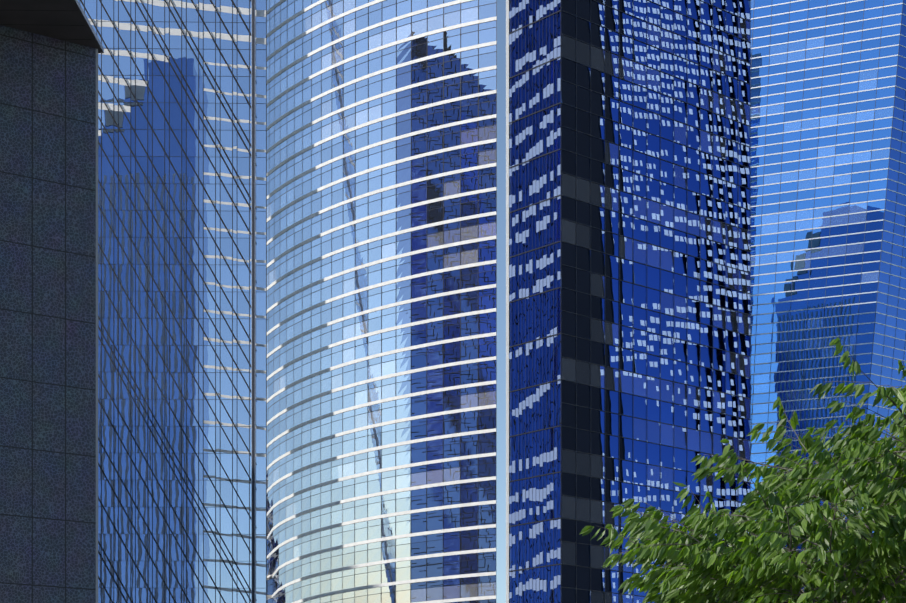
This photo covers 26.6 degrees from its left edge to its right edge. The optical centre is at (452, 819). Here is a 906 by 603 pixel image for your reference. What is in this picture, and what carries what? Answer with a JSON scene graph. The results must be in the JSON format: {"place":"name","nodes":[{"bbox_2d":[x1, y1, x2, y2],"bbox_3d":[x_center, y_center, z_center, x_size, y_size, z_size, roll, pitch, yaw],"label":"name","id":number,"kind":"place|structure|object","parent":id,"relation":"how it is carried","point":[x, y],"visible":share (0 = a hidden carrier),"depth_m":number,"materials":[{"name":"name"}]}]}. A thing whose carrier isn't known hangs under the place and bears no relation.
{"place":"outdoors","nodes":[
{"label":"outdoors","id":0,"kind":"place"},
{"bbox_2d":[78,0,265,602],"bbox_3d":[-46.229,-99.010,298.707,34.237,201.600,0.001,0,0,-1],"label":"glass facade","id":1,"kind":"object","parent":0,"point":[240,303],"visible":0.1,"depth_m":298.79,"materials":[{"name":"blue glass"}]},
{"bbox_2d":[88,0,265,594],"bbox_3d":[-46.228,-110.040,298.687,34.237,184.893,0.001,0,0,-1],"label":"horizontal bands","id":2,"kind":"object","parent":1,"relation":"attached to","point":[207,7],"visible":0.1,"depth_m":298.92,"materials":[{"name":"white metal"}]},
{"bbox_2d":[251,0,251,602],"bbox_3d":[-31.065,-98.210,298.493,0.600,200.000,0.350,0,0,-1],"label":"flat facade corner post","id":3,"kind":"object","parent":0,"point":[251,301],"visible":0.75,"depth_m":298.31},
{"bbox_2d":[252,0,254,602],"bbox_3d":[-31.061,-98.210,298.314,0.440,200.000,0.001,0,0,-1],"label":"vertical corner trim","id":4,"kind":"structure","parent":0,"point":[253,301],"depth_m":298.31,"materials":[{"name":"grey metal"}]},
{"bbox_2d":[267,0,495,602],"bbox_3d":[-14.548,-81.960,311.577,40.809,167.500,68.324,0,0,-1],"label":"curved glass facade","id":5,"kind":"structure","parent":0,"point":[481,493],"depth_m":294.20,"materials":[{"name":"blue glass"}]},
{"bbox_2d":[267,0,496,602],"bbox_3d":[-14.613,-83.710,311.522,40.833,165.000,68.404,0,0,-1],"label":"horizontal sunshade fins","id":6,"kind":"object","parent":5,"relation":"attached to","point":[384,306],"visible":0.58,"depth_m":294.07,"materials":[{"name":"white metal"}]},
{"bbox_2d":[267,0,496,602],"bbox_3d":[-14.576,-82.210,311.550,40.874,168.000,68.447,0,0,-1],"label":"window mullions","id":7,"kind":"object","parent":5,"relation":"attached to","point":[395,545],"depth_m":294.45,"materials":[{"name":"grey metal"}]},
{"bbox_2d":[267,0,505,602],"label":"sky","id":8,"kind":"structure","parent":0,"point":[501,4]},
{"bbox_2d":[506,0,508,602],"bbox_3d":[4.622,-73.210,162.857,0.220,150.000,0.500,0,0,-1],"label":"vertical corner trim","id":9,"kind":"structure","parent":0,"point":[507,301],"depth_m":162.61,"materials":[{"name":"white metal"}]},
{"bbox_2d":[509,0,559,602],"bbox_3d":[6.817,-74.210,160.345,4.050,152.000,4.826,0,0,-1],"label":"glass facade","id":10,"kind":"structure","parent":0,"point":[539,322],"depth_m":160.35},
{"bbox_2d":[509,0,559,598],"bbox_3d":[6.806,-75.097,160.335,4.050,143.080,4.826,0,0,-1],"label":"lit windows","id":11,"kind":"structure","parent":10,"relation":"attached to","point":[540,495],"depth_m":160.24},
{"bbox_2d":[509,0,560,602],"bbox_3d":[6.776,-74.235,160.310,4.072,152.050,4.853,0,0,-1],"label":"dark tower frames","id":12,"kind":"structure","parent":10,"relation":"attached to","point":[525,252],"depth_m":160.18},
{"bbox_2d":[562,0,749,602],"bbox_3d":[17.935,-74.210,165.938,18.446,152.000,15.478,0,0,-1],"label":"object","id":13,"kind":"object","parent":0,"point":[595,421],"visible":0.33,"depth_m":164.96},
{"bbox_2d":[561,0,750,602],"bbox_3d":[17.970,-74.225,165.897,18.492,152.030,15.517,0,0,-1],"label":"window mullions","id":14,"kind":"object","parent":13,"relation":"attached to","point":[660,400],"depth_m":164.14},
{"bbox_2d":[750,0,902,590],"bbox_3d":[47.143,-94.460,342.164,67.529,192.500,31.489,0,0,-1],"label":"glass facade","id":15,"kind":"structure","parent":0,"point":[819,192],"depth_m":335.14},
{"bbox_2d":[750,0,902,549],"bbox_3d":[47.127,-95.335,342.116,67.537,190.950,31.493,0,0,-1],"label":"horizontal mullions","id":16,"kind":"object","parent":15,"relation":"attached to","point":[817,207],"depth_m":335.02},
{"bbox_2d":[862,0,905,532],"bbox_3d":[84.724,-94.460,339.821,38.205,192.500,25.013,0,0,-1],"label":"blue glass tower","id":17,"kind":"structure","parent":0,"point":[896,260],"depth_m":332.42,"materials":[{"name":"blue glass"}]},
{"bbox_2d":[867,3,905,444],"bbox_3d":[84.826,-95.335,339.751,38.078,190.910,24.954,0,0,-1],"label":"window mullions","id":18,"kind":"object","parent":17,"relation":"attached to","point":[893,254],"depth_m":332.40,"materials":[{"name":"blue metal"}]},
{"label":"ground","id":19,"kind":"structure","parent":0,"visible":0},
{"bbox_2d":[0,25,95,602],"bbox_3d":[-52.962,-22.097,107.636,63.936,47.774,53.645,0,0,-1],"label":"stone block wall","id":20,"kind":"structure","parent":19,"relation":"on","point":[16,327],"depth_m":112.45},
{"bbox_2d":[0,10,91,39],"bbox_3d":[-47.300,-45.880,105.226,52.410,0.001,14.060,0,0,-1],"label":"soffit panel joints","id":21,"kind":"object","parent":20,"relation":"attached to","point":[52,10],"visible":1,"depth_m":110.72,"materials":[{"name":"black"}]},
{"bbox_2d":[0,33,95,602],"bbox_3d":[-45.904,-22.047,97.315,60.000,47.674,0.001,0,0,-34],"label":"stone block joints","id":22,"kind":"object","parent":20,"relation":"attached to","point":[65,318],"visible":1,"depth_m":112.44,"materials":[{"name":"grey"}]},
{"bbox_2d":[0,0,103,52],"bbox_3d":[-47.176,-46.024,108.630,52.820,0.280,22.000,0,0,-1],"label":"roof overhang","id":23,"kind":"object","parent":20,"relation":"attached to","point":[55,24],"visible":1,"depth_m":110.04,"materials":[{"name":"grey"}]},
{"bbox_2d":[96,49,97,602],"bbox_3d":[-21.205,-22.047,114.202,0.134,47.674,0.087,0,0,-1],"label":"wall edge trim","id":24,"kind":"structure","parent":20,"relation":"attached to","point":[96,325],"depth_m":114.20,"materials":[{"name":"black metal"}]},
{"bbox_2d":[80,0,256,602],"bbox_3d":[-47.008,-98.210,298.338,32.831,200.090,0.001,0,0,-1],"label":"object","id":25,"kind":"object","parent":19,"relation":"on","point":[169,307],"visible":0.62,"depth_m":298.43,"materials":[{"name":"blue glass"}]},
{"bbox_2d":[79,0,266,602],"bbox_3d":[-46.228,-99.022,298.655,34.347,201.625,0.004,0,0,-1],"label":"window mullions","id":26,"kind":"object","parent":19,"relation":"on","point":[186,237],"depth_m":298.70,"materials":[{"name":"black metal"}]},
{"bbox_2d":[597,339,905,602],"bbox_3d":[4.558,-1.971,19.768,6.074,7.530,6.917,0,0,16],"label":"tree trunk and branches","id":27,"kind":"object","parent":19,"relation":"on","point":[790,549],"visible":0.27,"depth_m":18.37,"materials":[{"name":"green plant"}]},
{"bbox_2d":[580,338,905,602],"bbox_3d":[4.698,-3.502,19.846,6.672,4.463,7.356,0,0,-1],"label":"tree leaves","id":28,"kind":"object","parent":27,"relation":"attached to","point":[878,491],"visible":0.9,"depth_m":18.24,"materials":[{"name":"green plant"}]},
{"bbox_2d":[750,0,902,463],"bbox_3d":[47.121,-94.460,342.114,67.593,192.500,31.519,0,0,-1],"label":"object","id":29,"kind":"object","parent":19,"relation":"on","point":[813,210],"visible":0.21,"depth_m":334.81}
]}

